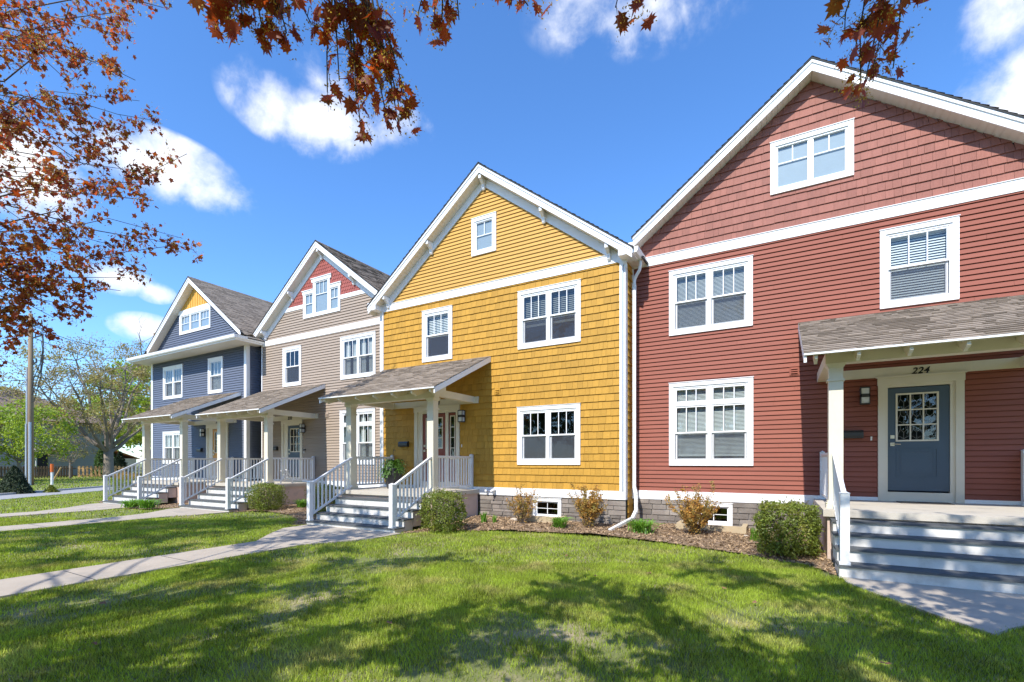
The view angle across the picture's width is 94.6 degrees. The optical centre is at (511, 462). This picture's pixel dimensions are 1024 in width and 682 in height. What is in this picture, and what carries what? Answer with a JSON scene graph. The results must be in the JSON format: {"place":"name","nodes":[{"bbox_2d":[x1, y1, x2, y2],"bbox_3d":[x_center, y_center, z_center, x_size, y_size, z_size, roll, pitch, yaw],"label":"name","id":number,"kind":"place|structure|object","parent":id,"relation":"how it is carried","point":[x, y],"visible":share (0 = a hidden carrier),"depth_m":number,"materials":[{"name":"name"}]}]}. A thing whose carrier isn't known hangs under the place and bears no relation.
{"place":"outdoors","nodes":[
{"label":"outdoors","id":0,"kind":"place"},
{"bbox_2d":[0,485,127,499],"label":"road","id":1,"kind":"structure","parent":0,"point":[7,497],"depth_m":24.03,"materials":[{"name":"grey asphalt"}]},
{"bbox_2d":[0,503,128,517],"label":"path","id":2,"kind":"structure","parent":0,"point":[96,506],"depth_m":15.84,"materials":[{"name":"concrete"}]},
{"bbox_2d":[0,508,229,530],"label":"path","id":3,"kind":"structure","parent":0,"point":[173,512],"depth_m":13.46,"materials":[{"name":"concrete"}]},
{"bbox_2d":[0,519,401,597],"bbox_3d":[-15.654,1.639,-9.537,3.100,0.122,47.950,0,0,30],"label":"path","id":4,"kind":"structure","parent":0,"point":[16,586],"depth_m":7.78,"materials":[{"name":"concrete"}]},
{"bbox_2d":[0,463,1023,681],"bbox_3d":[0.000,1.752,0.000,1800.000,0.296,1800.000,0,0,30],"label":"ground","id":5,"kind":"structure","parent":0,"point":[508,678],"depth_m":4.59,"materials":[{"name":"plant"}]},
{"bbox_2d":[0,465,35,493],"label":"yew shrub","id":6,"kind":"object","parent":5,"relation":"on","point":[15,477],"visible":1,"depth_m":23.79,"materials":[{"name":"green plant"}]},
{"bbox_2d":[0,381,49,397],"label":"brown tree","id":7,"kind":"object","parent":5,"relation":"on","point":[10,388],"visible":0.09,"depth_m":55.72,"materials":[{"name":"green plant"}]},
{"bbox_2d":[25,313,43,484],"bbox_3d":[-33.296,-4.350,32.922,1.433,12.100,0.429,0,0,6],"label":"utility pole","id":8,"kind":"object","parent":5,"relation":"on","point":[29,441],"visible":0.84,"depth_m":32.89,"materials":[{"name":"brown wood"}]},
{"bbox_2d":[35,338,144,358],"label":"power line","id":9,"kind":"object","parent":8,"relation":"attached to","point":[80,354],"visible":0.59,"depth_m":41.35,"materials":[{"name":"metal"}]},
{"bbox_2d":[35,376,146,394],"bbox_3d":[-20.991,-6.053,53.444,0.042,1.730,47.822,0,0,31],"label":"power line","id":10,"kind":"object","parent":8,"relation":"attached to","point":[89,385],"visible":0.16,"depth_m":35.44,"materials":[{"name":"metal"}]},
{"bbox_2d":[34,326,151,347],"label":"power line","id":11,"kind":"object","parent":8,"relation":"attached to","point":[82,343],"visible":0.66,"depth_m":41.12,"materials":[{"name":"metal"}]},
{"bbox_2d":[0,466,76,478],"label":"picket fence","id":12,"kind":"object","parent":5,"relation":"on","point":[4,469],"visible":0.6,"depth_m":45.43,"materials":[{"name":"wood"}]},
{"bbox_2d":[0,395,79,469],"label":"lime tree","id":13,"kind":"object","parent":5,"relation":"on","point":[15,430],"visible":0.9,"depth_m":39.41,"materials":[{"name":"green plant"}]},
{"bbox_2d":[43,485,59,492],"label":"shrub","id":14,"kind":"object","parent":5,"relation":"on","point":[50,488],"visible":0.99,"depth_m":24.94,"materials":[{"name":"green plant"}]},
{"bbox_2d":[50,464,53,485],"bbox_3d":[-31.170,0.875,32.003,0.190,1.550,0.190,0,0,30],"label":"marker post","id":15,"kind":"object","parent":5,"relation":"on","point":[52,472],"visible":0.83,"depth_m":31.95,"materials":[{"name":"white plastic"}]},
{"bbox_2d":[0,390,109,475],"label":"grey house","id":16,"kind":"structure","parent":5,"relation":"on","point":[88,461],"depth_m":54.84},
{"bbox_2d":[37,454,47,474],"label":"door","id":17,"kind":"structure","parent":16,"relation":"in","point":[40,462],"depth_m":53.31,"materials":[{"name":"black"}]},
{"bbox_2d":[0,484,130,494],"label":"curb","id":18,"kind":"structure","parent":5,"relation":"on","point":[58,489],"depth_m":27.01,"materials":[{"name":"grey concrete"}]},
{"bbox_2d":[42,428,98,478],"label":"tree","id":19,"kind":"object","parent":5,"relation":"on","point":[70,461],"visible":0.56,"depth_m":46.70,"materials":[{"name":"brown plant"}]},
{"bbox_2d":[0,321,150,477],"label":"street tree","id":20,"kind":"object","parent":5,"relation":"on","point":[109,447],"visible":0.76,"depth_m":46.04,"materials":[{"name":"green plant"}]},
{"bbox_2d":[0,0,202,377],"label":"maple tree","id":21,"kind":"object","parent":5,"relation":"on","point":[10,127],"visible":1,"depth_m":8.67,"materials":[{"name":"red plant"}]},
{"bbox_2d":[88,439,114,475],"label":"arborvitae","id":22,"kind":"object","parent":5,"relation":"on","point":[99,457],"visible":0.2,"depth_m":53.24,"materials":[{"name":"green plant"}]},
{"bbox_2d":[67,393,141,452],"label":"tree","id":23,"kind":"object","parent":5,"relation":"on","point":[130,445],"visible":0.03,"depth_m":87.16,"materials":[{"name":"green plant"}]},
{"bbox_2d":[78,466,150,476],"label":"picket fence","id":24,"kind":"object","parent":5,"relation":"on","point":[95,468],"visible":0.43,"depth_m":48.63,"materials":[{"name":"brown wood"}]},
{"bbox_2d":[83,354,150,465],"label":"green tree","id":25,"kind":"object","parent":5,"relation":"on","point":[139,408],"visible":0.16,"depth_m":63.44,"materials":[{"name":"green plant"}]},
{"bbox_2d":[114,451,129,473],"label":"arborvitae","id":26,"kind":"object","parent":5,"relation":"on","point":[120,460],"visible":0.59,"depth_m":52.68,"materials":[{"name":"green plant"}]},
{"bbox_2d":[114,451,139,471],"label":"garage","id":27,"kind":"structure","parent":5,"relation":"on","point":[130,459],"depth_m":83.27,"materials":[{"name":"ceramic"}]},
{"bbox_2d":[123,392,147,451],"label":"tree","id":28,"kind":"object","parent":5,"relation":"on","point":[137,443],"visible":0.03,"depth_m":80.91,"materials":[{"name":"green plant"}]},
{"bbox_2d":[123,385,150,450],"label":"green tree","id":29,"kind":"object","parent":5,"relation":"on","point":[143,403],"visible":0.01,"depth_m":57.23,"materials":[{"name":"green plant"}]},
{"bbox_2d":[127,503,188,508],"bbox_3d":[-11.965,1.538,17.809,1.800,0.136,4.050,0,0,30],"label":"mulch bed","id":30,"kind":"object","parent":5,"relation":"on","point":[176,505],"visible":0.27,"depth_m":16.77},
{"bbox_2d":[119,499,141,507],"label":"daylily","id":31,"kind":"object","parent":30,"relation":"on","point":[127,503],"visible":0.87,"depth_m":16.27,"materials":[{"name":"green plant"}]},
{"bbox_2d":[129,498,163,507],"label":"daylily","id":32,"kind":"object","parent":30,"relation":"on","point":[145,503],"visible":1,"depth_m":15.89,"materials":[{"name":"green plant"}]},
{"bbox_2d":[102,276,271,504],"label":"blue house","id":33,"kind":"structure","parent":5,"relation":"on","point":[202,353],"depth_m":20.76,"materials":[{"name":"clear wood"}]},
{"bbox_2d":[163,431,179,463],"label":"window","id":34,"kind":"structure","parent":33,"relation":"in","point":[171,439],"depth_m":22.82,"materials":[{"name":"white glass"}]},
{"bbox_2d":[163,364,183,399],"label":"window","id":35,"kind":"structure","parent":33,"relation":"in","point":[173,377],"depth_m":22.70,"materials":[{"name":"white glass"}]},
{"bbox_2d":[179,305,211,334],"bbox_3d":[-14.489,-6.467,21.606,2.644,0.974,0.121,0,0,30],"label":"window","id":36,"kind":"structure","parent":33,"relation":"in","point":[198,319],"depth_m":21.61,"materials":[{"name":"white glass"}]},
{"bbox_2d":[213,429,216,461],"bbox_3d":[-12.826,-0.455,20.646,0.894,2.010,0.109,0,0,30],"label":"door","id":37,"kind":"structure","parent":33,"relation":"in","point":[214,430],"depth_m":20.82,"materials":[{"name":"brown wood"}]},
{"bbox_2d":[208,356,223,393],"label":"window","id":38,"kind":"structure","parent":33,"relation":"in","point":[215,365],"depth_m":20.93,"materials":[{"name":"white glass"}]},
{"bbox_2d":[238,503,324,525],"bbox_3d":[-6.365,1.537,14.892,4.860,0.134,4.410,0,0,30],"label":"mulch bed","id":39,"kind":"object","parent":5,"relation":"on","point":[286,510],"visible":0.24,"depth_m":15.01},
{"bbox_2d":[240,482,289,511],"bbox_3d":[-8.014,1.107,15.470,1.195,0.988,1.214,0,0,30],"label":"boxwood shrub","id":40,"kind":"object","parent":39,"relation":"on","point":[267,504],"visible":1,"depth_m":15.26,"materials":[{"name":"green plant"}]},
{"bbox_2d":[291,499,306,507],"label":"daylily","id":41,"kind":"object","parent":39,"relation":"on","point":[301,503],"visible":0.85,"depth_m":15.86,"materials":[{"name":"green plant"}]},
{"bbox_2d":[304,481,343,515],"bbox_3d":[-5.508,1.076,13.994,1.108,1.039,1.139,0,0,30],"label":"boxwood shrub","id":42,"kind":"object","parent":39,"relation":"on","point":[323,509],"visible":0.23,"depth_m":13.74,"materials":[{"name":"green plant"}]},
{"bbox_2d":[178,240,479,511],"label":"tan house","id":43,"kind":"structure","parent":5,"relation":"on","point":[317,330],"depth_m":17.77,"materials":[{"name":"beige wood"}]},
{"bbox_2d":[277,469,295,483],"bbox_3d":[-8.098,0.501,16.964,0.080,0.521,0.690,0,0,30],"label":"garden ornament","id":44,"kind":"object","parent":43,"relation":"on","point":[286,475],"visible":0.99,"depth_m":16.93,"materials":[{"name":"white"}]},
{"bbox_2d":[282,345,301,386],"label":"window","id":45,"kind":"structure","parent":43,"relation":"in","point":[292,356],"depth_m":19.03,"materials":[{"name":"white glass"}]},
{"bbox_2d":[288,425,299,475],"bbox_3d":[-8.648,-0.455,18.756,0.767,2.010,0.109,0,0,30],"label":"door","id":46,"kind":"structure","parent":43,"relation":"in","point":[291,454],"depth_m":18.83,"materials":[{"name":"grey wood"}]},
{"bbox_2d":[301,273,341,318],"bbox_3d":[-7.240,-6.335,17.937,2.230,1.470,0.100,0,0,30],"label":"window","id":47,"kind":"structure","parent":43,"relation":"in","point":[324,298],"depth_m":17.96,"materials":[{"name":"white glass"}]},
{"bbox_2d":[339,408,375,464],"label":"window","id":48,"kind":"structure","parent":43,"relation":"in","point":[366,418],"depth_m":16.98,"materials":[{"name":"white glass"}]},
{"bbox_2d":[340,331,376,379],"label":"window","id":49,"kind":"structure","parent":43,"relation":"in","point":[357,351],"depth_m":17.05,"materials":[{"name":"clear glass"}]},
{"bbox_2d":[305,162,647,532],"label":"yellow house","id":50,"kind":"structure","parent":5,"relation":"on","point":[503,307],"depth_m":12.78,"materials":[{"name":"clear wood"}]},
{"bbox_2d":[376,450,407,488],"bbox_3d":[-3.483,0.191,13.839,0.948,1.135,0.960,0,0,-11],"label":"potted fern","id":51,"kind":"object","parent":50,"relation":"on","point":[392,470],"visible":0.98,"depth_m":13.64,"materials":[{"name":"green plant"}]},
{"bbox_2d":[423,413,444,480],"bbox_3d":[-2.339,-0.455,14.194,0.884,2.010,0.109,0,0,30],"label":"door","id":52,"kind":"structure","parent":50,"relation":"in","point":[441,451],"depth_m":14.12,"materials":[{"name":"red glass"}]},
{"bbox_2d":[421,305,452,362],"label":"window","id":53,"kind":"structure","parent":50,"relation":"in","point":[437,338],"depth_m":14.34,"materials":[{"name":"white glass"}]},
{"bbox_2d":[471,211,496,256],"bbox_3d":[-0.781,-6.417,13.324,0.844,1.074,0.121,0,0,30],"label":"window","id":54,"kind":"structure","parent":50,"relation":"in","point":[483,227],"depth_m":13.34,"materials":[{"name":"clear glass"}]},
{"bbox_2d":[533,497,561,516],"bbox_3d":[1.210,1.196,12.849,0.834,0.539,1.261,0,0,30],"label":"window","id":55,"kind":"structure","parent":50,"relation":"in","point":[550,507],"depth_m":12.49,"materials":[{"name":"clear glass"}]},
{"bbox_2d":[516,403,580,464],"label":"window","id":56,"kind":"structure","parent":50,"relation":"in","point":[546,434],"depth_m":12.73,"materials":[{"name":"clear glass"}]},
{"bbox_2d":[517,279,581,349],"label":"window","id":57,"kind":"structure","parent":50,"relation":"in","point":[548,315],"depth_m":12.53,"materials":[{"name":"clear glass"}]},
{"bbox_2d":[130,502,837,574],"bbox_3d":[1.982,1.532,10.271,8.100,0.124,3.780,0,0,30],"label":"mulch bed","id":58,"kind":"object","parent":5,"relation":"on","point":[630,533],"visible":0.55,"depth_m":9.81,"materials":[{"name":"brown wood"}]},
{"bbox_2d":[416,487,468,532],"bbox_3d":[-1.600,1.078,10.950,1.143,1.034,1.111,0,0,30],"label":"boxwood shrub","id":59,"kind":"object","parent":58,"relation":"on","point":[441,524],"visible":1,"depth_m":10.73,"materials":[{"name":"green plant"}]},
{"bbox_2d":[479,511,487,522],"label":"daylily","id":60,"kind":"object","parent":58,"relation":"on","point":[483,518],"visible":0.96,"depth_m":12.04,"materials":[{"name":"green plant"}]},
{"bbox_2d":[506,484,540,522],"bbox_3d":[0.306,1.047,11.851,0.916,1.082,0.683,0,0,30],"label":"barberry shrub","id":61,"kind":"object","parent":58,"relation":"on","point":[523,511],"visible":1,"depth_m":11.80,"materials":[{"name":"orange plant"}]},
{"bbox_2d":[547,516,570,528],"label":"daylily","id":62,"kind":"object","parent":58,"relation":"on","point":[558,522],"visible":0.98,"depth_m":11.01,"materials":[{"name":"green plant"}]},
{"bbox_2d":[566,482,608,527],"bbox_3d":[1.793,1.034,11.091,1.039,1.162,0.882,0,0,30],"label":"barberry shrub","id":63,"kind":"object","parent":58,"relation":"on","point":[589,509],"visible":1,"depth_m":10.95,"materials":[{"name":"orange plant"}]},
{"bbox_2d":[620,518,664,533],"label":"daylily","id":64,"kind":"object","parent":58,"relation":"on","point":[639,526],"visible":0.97,"depth_m":10.18,"materials":[{"name":"green plant"}]},
{"bbox_2d":[664,481,723,534],"bbox_3d":[3.820,0.964,9.864,1.110,1.270,0.895,0,0,0],"label":"barberry shrub","id":65,"kind":"object","parent":58,"relation":"on","point":[693,517],"visible":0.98,"depth_m":9.80,"materials":[{"name":"orange plant"}]},
{"bbox_2d":[748,527,758,540],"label":"daylily","id":66,"kind":"object","parent":58,"relation":"on","point":[753,534],"visible":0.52,"depth_m":9.16,"materials":[{"name":"green plant"}]},
{"bbox_2d":[752,496,826,559],"bbox_3d":[4.660,1.091,7.975,1.106,1.020,1.184,0,0,30],"label":"boxwood shrub","id":67,"kind":"object","parent":58,"relation":"on","point":[784,544],"visible":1,"depth_m":7.75,"materials":[{"name":"green plant"}]},
{"bbox_2d":[525,514,566,522],"bbox_3d":[0.806,1.482,12.118,1.130,0.235,0.430,0,0,30],"label":"window well","id":68,"kind":"object","parent":5,"relation":"on","point":[542,519],"depth_m":11.93,"materials":[{"name":"beige concrete"}]},
{"bbox_2d":[187,0,930,146],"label":"maple tree","id":69,"kind":"object","parent":5,"relation":"on","point":[363,21],"visible":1,"depth_m":2.56,"materials":[{"name":"red plant"}]},
{"bbox_2d":[675,520,747,533],"bbox_3d":[4.470,1.482,10.572,1.430,0.235,0.700,0,0,30],"label":"window well","id":70,"kind":"object","parent":5,"relation":"on","point":[743,529],"depth_m":10.18,"materials":[{"name":"beige concrete"}]},
{"bbox_2d":[631,56,1023,594],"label":"red house","id":71,"kind":"structure","parent":5,"relation":"on","point":[829,302],"depth_m":9.51,"materials":[{"name":"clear wood"}]},
{"bbox_2d":[668,255,752,335],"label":"window","id":72,"kind":"structure","parent":71,"relation":"in","point":[718,295],"depth_m":11.11,"materials":[{"name":"white glass"}]},
{"bbox_2d":[668,376,753,465],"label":"window","id":73,"kind":"structure","parent":71,"relation":"in","point":[711,421],"depth_m":11.06,"materials":[{"name":"white glass"}]},
{"bbox_2d":[700,502,732,525],"bbox_3d":[4.945,1.193,11.417,0.824,0.534,1.261,0,0,30],"label":"window","id":74,"kind":"structure","parent":71,"relation":"in","point":[724,515],"depth_m":10.87,"materials":[{"name":"clear glass"}]},
{"bbox_2d":[770,117,854,195],"bbox_3d":[6.311,-6.412,9.985,1.514,1.144,0.121,0,0,30],"label":"window","id":75,"kind":"structure","parent":71,"relation":"in","point":[824,154],"depth_m":9.95,"materials":[{"name":"clear glass"}]},
{"bbox_2d":[888,385,949,491],"bbox_3d":[7.830,-0.455,9.107,0.924,2.010,0.109,0,0,30],"label":"door","id":76,"kind":"structure","parent":71,"relation":"in","point":[924,464],"depth_m":9.09,"materials":[{"name":"blue wood"}]},
{"bbox_2d":[879,214,960,308],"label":"window","id":77,"kind":"structure","parent":71,"relation":"in","point":[920,261],"depth_m":9.20,"materials":[{"name":"white glass"}]},
{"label":"mulch bed","id":78,"kind":"structure","parent":5,"relation":"on","visible":0},
{"bbox_2d":[108,475,136,494],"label":"boxwood shrub","id":79,"kind":"object","parent":78,"relation":"on","point":[126,484],"visible":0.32,"depth_m":20.28,"materials":[{"name":"green plant"}]},
{"bbox_2d":[112,472,138,479],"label":"orange shrub","id":80,"kind":"object","parent":78,"relation":"on","point":[125,475],"visible":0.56,"depth_m":20.08,"materials":[{"name":"orange plant"}]},
{"bbox_2d":[0,0,1023,462],"label":"sky","id":81,"kind":"structure","parent":0,"point":[606,130],"materials":[{"name":"blue"}]},
{"bbox_2d":[896,501,954,504],"bbox_3d":[7.657,0.752,8.773,0.750,0.013,0.420,0,0,30],"label":"door mat","id":82,"kind":"object","parent":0,"point":[937,503],"depth_m":8.73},
{"bbox_2d":[842,577,1023,635],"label":"path","id":83,"kind":"structure","parent":0,"point":[991,612],"depth_m":5.32,"materials":[{"name":"concrete"}]}
]}

